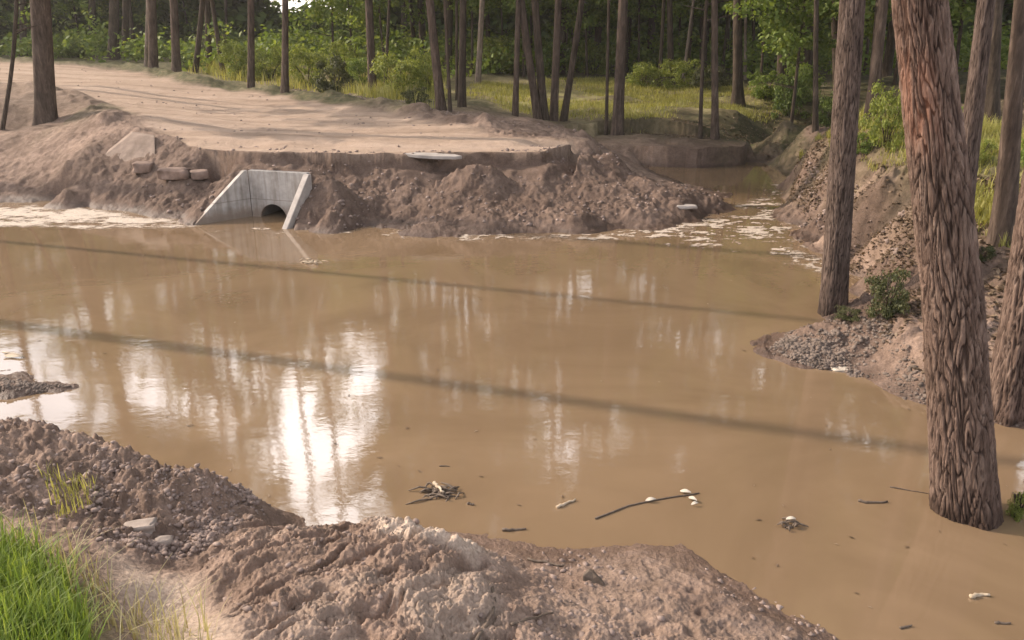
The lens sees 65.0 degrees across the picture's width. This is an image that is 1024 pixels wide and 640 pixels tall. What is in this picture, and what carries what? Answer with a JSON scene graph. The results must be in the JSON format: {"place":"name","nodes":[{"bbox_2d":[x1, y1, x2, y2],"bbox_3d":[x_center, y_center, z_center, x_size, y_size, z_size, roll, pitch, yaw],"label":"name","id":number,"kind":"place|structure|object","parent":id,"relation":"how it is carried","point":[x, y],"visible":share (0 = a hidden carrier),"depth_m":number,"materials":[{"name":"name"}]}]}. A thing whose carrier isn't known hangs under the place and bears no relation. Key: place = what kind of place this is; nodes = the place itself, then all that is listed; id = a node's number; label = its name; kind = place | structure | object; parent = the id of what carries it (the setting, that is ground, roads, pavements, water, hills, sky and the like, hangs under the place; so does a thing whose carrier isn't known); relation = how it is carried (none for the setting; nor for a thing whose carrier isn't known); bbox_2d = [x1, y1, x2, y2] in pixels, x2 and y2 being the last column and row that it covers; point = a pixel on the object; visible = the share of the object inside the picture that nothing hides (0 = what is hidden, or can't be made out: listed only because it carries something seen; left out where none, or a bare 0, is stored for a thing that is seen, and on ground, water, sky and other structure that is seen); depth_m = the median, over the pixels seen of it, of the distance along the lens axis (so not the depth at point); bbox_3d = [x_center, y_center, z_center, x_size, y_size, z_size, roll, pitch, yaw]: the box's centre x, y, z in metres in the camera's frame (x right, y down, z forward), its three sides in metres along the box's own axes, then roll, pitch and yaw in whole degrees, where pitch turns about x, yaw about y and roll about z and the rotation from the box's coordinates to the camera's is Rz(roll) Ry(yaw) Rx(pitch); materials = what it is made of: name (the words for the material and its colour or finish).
{"place":"outdoors","nodes":[
{"label":"outdoors","id":0,"kind":"place"},
{"bbox_2d":[0,508,118,639],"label":"grass","id":1,"kind":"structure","parent":0,"point":[32,607],"depth_m":2.44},
{"bbox_2d":[0,500,230,639],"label":"dry grass","id":2,"kind":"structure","parent":0,"point":[135,625],"depth_m":2.62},
{"bbox_2d":[0,60,613,172],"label":"road","id":3,"kind":"structure","parent":0,"point":[173,117],"depth_m":14.17,"materials":[{"name":"soil"}]},
{"bbox_2d":[188,49,451,108],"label":"verge grass","id":4,"kind":"structure","parent":0,"point":[380,91],"depth_m":20.82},
{"bbox_2d":[0,112,810,249],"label":"bank","id":5,"kind":"structure","parent":0,"point":[83,171],"depth_m":11.13,"materials":[{"name":"soil"}]},
{"bbox_2d":[105,132,154,161],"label":"concrete slab","id":6,"kind":"structure","parent":5,"relation":"on","point":[131,145],"depth_m":12.17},
{"bbox_2d":[156,167,190,179],"bbox_3d":[-4.776,-2.073,11.394,0.449,0.173,0.301,0,19,0],"label":"earth block","id":7,"kind":"object","parent":5,"relation":"on","point":[173,173],"depth_m":11.30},
{"bbox_2d":[194,169,311,228],"bbox_3d":[-2.873,-1.691,11.441,1.365,1.070,3.731,10,22,26],"label":"culvert headwall","id":8,"kind":"object","parent":5,"relation":"on","point":[272,191],"visible":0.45,"depth_m":10.63,"materials":[{"name":"concrete"}]},
{"bbox_2d":[405,152,461,159],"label":"concrete slab","id":9,"kind":"structure","parent":5,"relation":"on","point":[433,155],"depth_m":11.13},
{"bbox_2d":[0,417,838,639],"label":"mud bank","id":10,"kind":"structure","parent":0,"point":[436,577],"depth_m":3.19,"materials":[{"name":"soil"}]},
{"bbox_2d":[36,460,96,518],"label":"weed sprouts","id":11,"kind":"object","parent":10,"relation":"on","point":[73,493],"visible":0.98,"depth_m":3.53,"materials":[{"name":"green plant"}]},
{"bbox_2d":[123,517,156,533],"bbox_3d":[-1.583,0.884,3.425,0.135,0.050,0.085,-6,20,-17],"label":"stone","id":12,"kind":"object","parent":10,"relation":"on","point":[146,525],"visible":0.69,"depth_m":3.41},
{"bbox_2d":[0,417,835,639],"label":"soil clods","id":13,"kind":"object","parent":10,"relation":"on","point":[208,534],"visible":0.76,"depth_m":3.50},
{"bbox_2d":[0,163,1023,639],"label":"water","id":14,"kind":"structure","parent":0,"point":[568,353],"depth_m":5.47,"materials":[{"name":"liquid"}]},
{"bbox_2d":[0,184,821,271],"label":"foam","id":15,"kind":"object","parent":14,"relation":"on","point":[81,215],"visible":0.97,"depth_m":10.50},
{"bbox_2d":[405,482,463,504],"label":"debris clump","id":16,"kind":"object","parent":14,"relation":"on","point":[436,493],"visible":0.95,"depth_m":4.28,"materials":[{"name":"brown wood"}]},
{"bbox_2d":[595,489,698,518],"bbox_3d":[0.705,0.950,4.183,0.619,0.026,0.149,-4,20,-12],"label":"floating branch","id":17,"kind":"object","parent":14,"relation":"on","point":[649,499],"visible":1,"depth_m":4.20,"materials":[{"name":"brown wood"}]},
{"bbox_2d":[0,54,1023,399],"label":"ground","id":18,"kind":"structure","parent":0,"point":[22,140],"depth_m":16.11,"materials":[{"name":"soil"}]},
{"bbox_2d":[0,0,40,129],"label":"young tree","id":19,"kind":"object","parent":18,"relation":"on","point":[10,77],"visible":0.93,"depth_m":14.10,"materials":[{"name":"brown plant"}]},
{"bbox_2d":[0,377,70,393],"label":"silt crumbs","id":20,"kind":"object","parent":18,"relation":"on","point":[5,380],"visible":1,"depth_m":5.52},
{"bbox_2d":[29,0,57,125],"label":"pine tree","id":21,"kind":"object","parent":18,"relation":"on","point":[45,107],"visible":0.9,"depth_m":14.24,"materials":[{"name":"brown plant"}]},
{"bbox_2d":[50,0,87,34],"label":"leafy tree","id":22,"kind":"object","parent":18,"relation":"on","point":[74,5],"visible":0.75,"depth_m":34.23,"materials":[{"name":"green plant"}]},
{"bbox_2d":[106,0,119,59],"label":"pine tree","id":23,"kind":"object","parent":18,"relation":"on","point":[113,27],"visible":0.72,"depth_m":29.98,"materials":[{"name":"brown plant"}]},
{"bbox_2d":[120,0,129,57],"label":"pine tree","id":24,"kind":"object","parent":18,"relation":"on","point":[126,16],"visible":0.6,"depth_m":30.86,"materials":[{"name":"brown plant"}]},
{"bbox_2d":[95,0,166,39],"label":"leafy tree","id":25,"kind":"object","parent":18,"relation":"on","point":[101,5],"visible":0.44,"depth_m":36.93,"materials":[{"name":"green plant"}]},
{"bbox_2d":[147,0,158,67],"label":"pine tree","id":26,"kind":"object","parent":18,"relation":"on","point":[153,62],"visible":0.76,"depth_m":23.97,"materials":[{"name":"brown plant"}]},
{"bbox_2d":[170,0,181,71],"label":"pine tree","id":27,"kind":"object","parent":18,"relation":"on","point":[175,51],"visible":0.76,"depth_m":23.28,"materials":[{"name":"brown plant"}]},
{"bbox_2d":[192,0,204,72],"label":"pine tree","id":28,"kind":"object","parent":18,"relation":"on","point":[196,61],"visible":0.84,"depth_m":24.20,"materials":[{"name":"brown plant"}]},
{"bbox_2d":[205,0,212,66],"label":"pine tree","id":29,"kind":"object","parent":18,"relation":"on","point":[208,38],"visible":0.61,"depth_m":25.63,"materials":[{"name":"brown plant"}]},
{"bbox_2d":[210,0,225,74],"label":"pine tree","id":30,"kind":"object","parent":18,"relation":"on","point":[215,24],"visible":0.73,"depth_m":23.69,"materials":[{"name":"brown plant"}]},
{"bbox_2d":[214,38,264,77],"bbox_3d":[-7.857,-7.487,23.168,1.345,1.204,1.271,-15,24,-36],"label":"bush","id":31,"kind":"object","parent":18,"relation":"on","point":[239,50],"visible":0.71,"depth_m":22.87,"materials":[{"name":"green plant"}]},
{"bbox_2d":[247,0,254,87],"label":"pine tree","id":32,"kind":"object","parent":18,"relation":"on","point":[251,55],"visible":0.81,"depth_m":20.50,"materials":[{"name":"brown plant"}]},
{"bbox_2d":[245,45,293,80],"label":"bush","id":33,"kind":"object","parent":18,"relation":"on","point":[260,69],"visible":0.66,"depth_m":22.78,"materials":[{"name":"green plant"}]},
{"bbox_2d":[280,0,288,92],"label":"pine tree","id":34,"kind":"object","parent":18,"relation":"on","point":[284,88],"visible":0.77,"depth_m":18.89,"materials":[{"name":"brown plant"}]},
{"bbox_2d":[281,43,327,85],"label":"bush","id":35,"kind":"object","parent":18,"relation":"on","point":[307,59],"visible":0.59,"depth_m":21.61,"materials":[{"name":"green plant"}]},
{"bbox_2d":[288,0,365,54],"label":"leafy tree","id":36,"kind":"object","parent":18,"relation":"on","point":[315,9],"visible":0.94,"depth_m":24.20,"materials":[{"name":"green plant"}]},
{"bbox_2d":[313,52,358,92],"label":"bush","id":37,"kind":"object","parent":18,"relation":"on","point":[328,85],"visible":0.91,"depth_m":20.04,"materials":[{"name":"green plant"}]},
{"bbox_2d":[309,28,377,52],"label":"bush","id":38,"kind":"object","parent":18,"relation":"on","point":[344,33],"visible":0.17,"depth_m":34.48,"materials":[{"name":"green plant"}]},
{"bbox_2d":[325,39,365,76],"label":"bush","id":39,"kind":"object","parent":18,"relation":"on","point":[337,50],"visible":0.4,"depth_m":23.95,"materials":[{"name":"green plant"}]},
{"bbox_2d":[313,0,394,44],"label":"leafy tree","id":40,"kind":"object","parent":18,"relation":"on","point":[376,19],"visible":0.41,"depth_m":30.79,"materials":[{"name":"green plant"}]},
{"bbox_2d":[344,55,387,85],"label":"bush","id":41,"kind":"object","parent":18,"relation":"on","point":[356,68],"visible":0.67,"depth_m":21.51,"materials":[{"name":"green plant"}]},
{"bbox_2d":[365,0,376,89],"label":"pine tree","id":42,"kind":"object","parent":18,"relation":"on","point":[370,33],"visible":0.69,"depth_m":18.98,"materials":[{"name":"brown plant"}]},
{"bbox_2d":[321,0,427,54],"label":"leafy tree","id":43,"kind":"object","parent":18,"relation":"on","point":[378,8],"visible":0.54,"depth_m":29.17,"materials":[{"name":"green plant"}]},
{"bbox_2d":[369,51,428,95],"bbox_3d":[-2.662,-5.718,18.964,1.415,1.187,1.184,0,19,0],"label":"bush","id":44,"kind":"object","parent":18,"relation":"on","point":[379,66],"visible":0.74,"depth_m":18.78,"materials":[{"name":"green plant"}]},
{"bbox_2d":[400,86,431,103],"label":"bush","id":45,"kind":"object","parent":18,"relation":"on","point":[409,95],"visible":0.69,"depth_m":16.42,"materials":[{"name":"green plant"}]},
{"bbox_2d":[410,45,446,93],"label":"bush","id":46,"kind":"object","parent":18,"relation":"on","point":[426,79],"visible":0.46,"depth_m":19.10,"materials":[{"name":"green plant"}]},
{"bbox_2d":[426,0,446,110],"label":"pine tree","id":47,"kind":"object","parent":18,"relation":"on","point":[440,102],"visible":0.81,"depth_m":15.40,"materials":[{"name":"brown plant"}]},
{"bbox_2d":[443,0,451,111],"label":"pine tree","id":48,"kind":"object","parent":18,"relation":"on","point":[447,62],"visible":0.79,"depth_m":15.29,"materials":[{"name":"brown plant"}]},
{"bbox_2d":[444,0,452,70],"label":"forest tree","id":49,"kind":"object","parent":18,"relation":"on","point":[450,19],"visible":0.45,"depth_m":28.11,"materials":[{"name":"brown plant"}]},
{"bbox_2d":[455,0,457,99],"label":"pine tree","id":50,"kind":"object","parent":18,"relation":"on","point":[456,49],"visible":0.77,"depth_m":18.07,"materials":[{"name":"brown plant"}]},
{"bbox_2d":[457,0,466,106],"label":"pine tree","id":51,"kind":"object","parent":18,"relation":"on","point":[461,101],"visible":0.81,"depth_m":16.46,"materials":[{"name":"brown plant"}]},
{"bbox_2d":[447,0,489,73],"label":"leafy tree","id":52,"kind":"object","parent":18,"relation":"on","point":[473,4],"visible":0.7,"depth_m":27.09,"materials":[{"name":"green plant"}]},
{"bbox_2d":[475,0,484,84],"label":"pine tree","id":53,"kind":"object","parent":18,"relation":"on","point":[479,44],"visible":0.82,"depth_m":22.73,"materials":[{"name":"brown plant"}]},
{"bbox_2d":[468,35,519,73],"bbox_3d":[-0.663,-9.069,27.645,1.744,1.407,1.648,-11,22,-28],"label":"bush","id":54,"kind":"object","parent":18,"relation":"on","point":[501,45],"visible":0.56,"depth_m":27.37,"materials":[{"name":"green plant"}]},
{"bbox_2d":[0,1,1011,79],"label":"undergrowth","id":55,"kind":"object","parent":18,"relation":"on","point":[400,48],"visible":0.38,"depth_m":29.05,"materials":[{"name":"green plant"}]},
{"bbox_2d":[0,0,1013,60],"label":"wood","id":56,"kind":"object","parent":18,"relation":"on","point":[266,12],"visible":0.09,"depth_m":40.38,"materials":[{"name":"green plant"}]},
{"bbox_2d":[512,0,520,116],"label":"pine tree","id":57,"kind":"object","parent":18,"relation":"on","point":[515,105],"visible":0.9,"depth_m":16.20,"materials":[{"name":"brown plant"}]},
{"bbox_2d":[471,0,566,76],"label":"leafy tree","id":58,"kind":"object","parent":18,"relation":"on","point":[511,4],"visible":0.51,"depth_m":26.19,"materials":[{"name":"green plant"}]},
{"bbox_2d":[520,0,541,119],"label":"pine tree","id":59,"kind":"object","parent":18,"relation":"on","point":[536,109],"visible":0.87,"depth_m":16.27,"materials":[{"name":"brown plant"}]},
{"bbox_2d":[531,0,549,120],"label":"pine tree","id":60,"kind":"object","parent":18,"relation":"on","point":[541,86],"visible":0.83,"depth_m":16.34,"materials":[{"name":"brown plant"}]},
{"bbox_2d":[526,40,571,74],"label":"bush","id":61,"kind":"object","parent":18,"relation":"on","point":[548,54],"visible":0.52,"depth_m":27.18,"materials":[{"name":"green plant"}]},
{"bbox_2d":[549,0,561,121],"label":"pine tree","id":62,"kind":"object","parent":18,"relation":"on","point":[554,107],"visible":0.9,"depth_m":16.53,"materials":[{"name":"brown plant"}]},
{"bbox_2d":[559,0,584,121],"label":"pine tree","id":63,"kind":"object","parent":18,"relation":"on","point":[567,93],"visible":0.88,"depth_m":16.63,"materials":[{"name":"brown plant"}]},
{"bbox_2d":[543,0,636,77],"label":"leafy tree","id":64,"kind":"object","parent":18,"relation":"on","point":[586,21],"visible":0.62,"depth_m":26.44,"materials":[{"name":"green plant"}]},
{"bbox_2d":[575,39,615,74],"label":"bush","id":65,"kind":"object","parent":18,"relation":"on","point":[600,66],"visible":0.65,"depth_m":27.38,"materials":[{"name":"green plant"}]},
{"bbox_2d":[604,0,609,134],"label":"pine tree","id":66,"kind":"object","parent":18,"relation":"on","point":[607,74],"visible":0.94,"depth_m":16.14,"materials":[{"name":"brown plant"}]},
{"bbox_2d":[583,0,650,70],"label":"leafy tree","id":67,"kind":"object","parent":18,"relation":"on","point":[603,22],"visible":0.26,"depth_m":29.14,"materials":[{"name":"green plant"}]},
{"bbox_2d":[610,0,627,135],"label":"pine tree","id":68,"kind":"object","parent":18,"relation":"on","point":[617,127],"visible":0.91,"depth_m":16.00,"materials":[{"name":"brown plant"}]},
{"bbox_2d":[617,0,661,67],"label":"leafy tree","id":69,"kind":"object","parent":18,"relation":"on","point":[639,3],"visible":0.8,"depth_m":26.98,"materials":[{"name":"green plant"}]},
{"bbox_2d":[625,62,663,87],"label":"bush","id":70,"kind":"object","parent":18,"relation":"on","point":[645,70],"visible":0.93,"depth_m":23.31,"materials":[{"name":"green plant"}]},
{"bbox_2d":[657,0,665,85],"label":"pine tree","id":71,"kind":"object","parent":18,"relation":"on","point":[662,32],"visible":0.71,"depth_m":23.91,"materials":[{"name":"brown plant"}]},
{"bbox_2d":[667,0,675,84],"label":"pine tree","id":72,"kind":"object","parent":18,"relation":"on","point":[670,50],"visible":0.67,"depth_m":24.69,"materials":[{"name":"brown plant"}]},
{"bbox_2d":[658,58,708,89],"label":"bush","id":73,"kind":"object","parent":18,"relation":"on","point":[682,66],"visible":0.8,"depth_m":23.07,"materials":[{"name":"green plant"}]},
{"bbox_2d":[653,0,720,75],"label":"leafy tree","id":74,"kind":"object","parent":18,"relation":"on","point":[676,7],"visible":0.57,"depth_m":26.08,"materials":[{"name":"green plant"}]},
{"bbox_2d":[683,0,729,138],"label":"young tree","id":75,"kind":"object","parent":18,"relation":"on","point":[700,120],"visible":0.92,"depth_m":15.56,"materials":[{"name":"brown plant"}]},
{"bbox_2d":[689,65,732,90],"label":"bush","id":76,"kind":"object","parent":18,"relation":"on","point":[721,81],"visible":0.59,"depth_m":22.35,"materials":[{"name":"green plant"}]},
{"bbox_2d":[710,0,719,139],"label":"pine tree","id":77,"kind":"object","parent":18,"relation":"on","point":[714,133],"visible":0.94,"depth_m":15.49,"materials":[{"name":"brown plant"}]},
{"bbox_2d":[730,0,745,106],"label":"pine tree","id":78,"kind":"object","parent":18,"relation":"on","point":[737,97],"visible":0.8,"depth_m":19.85,"materials":[{"name":"brown plant"}]},
{"bbox_2d":[746,70,782,99],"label":"bush","id":79,"kind":"object","parent":18,"relation":"on","point":[766,92],"visible":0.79,"depth_m":20.56,"materials":[{"name":"green plant"}]},
{"bbox_2d":[771,69,811,118],"bbox_3d":[6.690,-5.456,19.364,0.989,1.244,1.004,0,19,0],"label":"bush","id":80,"kind":"object","parent":18,"relation":"on","point":[780,101],"visible":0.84,"depth_m":19.22,"materials":[{"name":"green plant"}]},
{"bbox_2d":[570,98,1019,373],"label":"leaf litter","id":81,"kind":"object","parent":18,"relation":"on","point":[993,291],"visible":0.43,"depth_m":7.83,"materials":[{"name":"brown plant"}]},
{"bbox_2d":[725,0,871,122],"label":"leafy tree","id":82,"kind":"object","parent":18,"relation":"on","point":[783,37],"visible":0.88,"depth_m":17.50,"materials":[{"name":"green plant"}]},
{"bbox_2d":[781,62,826,105],"bbox_3d":[7.287,-5.871,20.156,1.036,1.148,1.236,17,26,40],"label":"bush","id":83,"kind":"object","parent":18,"relation":"on","point":[802,67],"visible":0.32,"depth_m":19.97,"materials":[{"name":"green plant"}]},
{"bbox_2d":[812,0,818,132],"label":"pine tree","id":84,"kind":"object","parent":18,"relation":"on","point":[815,121],"visible":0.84,"depth_m":14.18,"materials":[{"name":"brown plant"}]},
{"bbox_2d":[811,82,833,126],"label":"bush","id":85,"kind":"object","parent":18,"relation":"on","point":[827,102],"visible":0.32,"depth_m":18.78,"materials":[{"name":"green plant"}]},
{"bbox_2d":[881,12,894,77],"bbox_3d":[10.673,-17.465,19.150,9.366,23.076,9.414,0,19,0],"label":"forest tree","id":86,"kind":"object","parent":18,"relation":"on","point":[887,64],"visible":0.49,"depth_m":22.69,"materials":[{"name":"brown plant"}]},
{"bbox_2d":[768,314,1023,427],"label":"gravel","id":87,"kind":"structure","parent":18,"relation":"on","point":[811,353],"depth_m":6.01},
{"bbox_2d":[832,305,860,322],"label":"bush","id":88,"kind":"object","parent":87,"relation":"on","point":[853,313],"visible":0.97,"depth_m":6.30,"materials":[{"name":"green plant"}]},
{"bbox_2d":[863,0,974,39],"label":"leafy tree","id":89,"kind":"object","parent":18,"relation":"on","point":[957,9],"visible":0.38,"depth_m":16.62,"materials":[{"name":"green plant"}]},
{"bbox_2d":[858,104,1023,199],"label":"bank grass","id":90,"kind":"structure","parent":18,"relation":"on","point":[989,128],"depth_m":9.05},
{"bbox_2d":[454,76,801,132],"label":"meadow grass","id":91,"kind":"structure","parent":0,"point":[489,88],"depth_m":20.60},
{"bbox_2d":[770,99,1023,482],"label":"bank","id":92,"kind":"structure","parent":0,"point":[879,199],"depth_m":8.05,"materials":[{"name":"soil"}]},
{"bbox_2d":[6,64,908,254],"bbox_3d":[-7.538,-4.594,17.636,31.132,1.559,8.520,15,24,36],"label":"rubble","id":93,"kind":"object","parent":92,"relation":"on","point":[887,241],"visible":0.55,"depth_m":10.98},
{"bbox_2d":[817,0,865,316],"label":"pine tree","id":94,"kind":"object","parent":92,"relation":"on","point":[834,288],"visible":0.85,"depth_m":6.53,"materials":[{"name":"brown plant"}]},
{"bbox_2d":[856,131,880,153],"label":"bush","id":95,"kind":"object","parent":92,"relation":"on","point":[865,146],"visible":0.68,"depth_m":10.04,"materials":[{"name":"green plant"}]},
{"bbox_2d":[863,0,888,119],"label":"pine tree","id":96,"kind":"object","parent":92,"relation":"on","point":[878,48],"visible":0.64,"depth_m":10.39,"materials":[{"name":"brown plant"}]},
{"bbox_2d":[858,79,904,153],"bbox_3d":[4.623,-2.461,9.780,0.648,0.907,0.613,-13,24,-33],"label":"bush","id":97,"kind":"object","parent":92,"relation":"on","point":[883,123],"visible":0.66,"depth_m":9.75,"materials":[{"name":"green plant"}]},
{"bbox_2d":[864,266,910,319],"bbox_3d":[2.843,-0.192,6.111,0.343,0.487,0.359,9,21,23],"label":"bush","id":98,"kind":"object","parent":92,"relation":"on","point":[896,303],"visible":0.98,"depth_m":6.07,"materials":[{"name":"green plant"}]},
{"bbox_2d":[798,125,1011,247],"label":"slope grass","id":99,"kind":"structure","parent":92,"relation":"on","point":[981,202],"depth_m":7.02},
{"bbox_2d":[891,0,1003,530],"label":"pine tree","id":100,"kind":"object","parent":92,"relation":"on","point":[964,487],"visible":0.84,"depth_m":3.62,"materials":[{"name":"brown plant"}]},
{"bbox_2d":[963,0,995,203],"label":"pine tree","id":101,"kind":"object","parent":92,"relation":"on","point":[974,104],"visible":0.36,"depth_m":5.85,"materials":[{"name":"brown plant"}]},
{"bbox_2d":[983,0,1002,123],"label":"pine tree","id":102,"kind":"object","parent":92,"relation":"on","point":[992,106],"visible":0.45,"depth_m":9.35,"materials":[{"name":"brown plant"}]},
{"bbox_2d":[985,0,1023,246],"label":"pine tree","id":103,"kind":"object","parent":92,"relation":"on","point":[1004,206],"visible":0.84,"depth_m":6.25,"materials":[{"name":"brown plant"}]},
{"bbox_2d":[990,167,1023,426],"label":"pine tree","id":104,"kind":"object","parent":92,"relation":"on","point":[1007,377],"visible":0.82,"depth_m":4.92,"materials":[{"name":"brown plant"}]},
{"bbox_2d":[1005,491,1023,522],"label":"bush","id":105,"kind":"object","parent":92,"relation":"on","point":[1015,510],"visible":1,"depth_m":4.04,"materials":[{"name":"green plant"}]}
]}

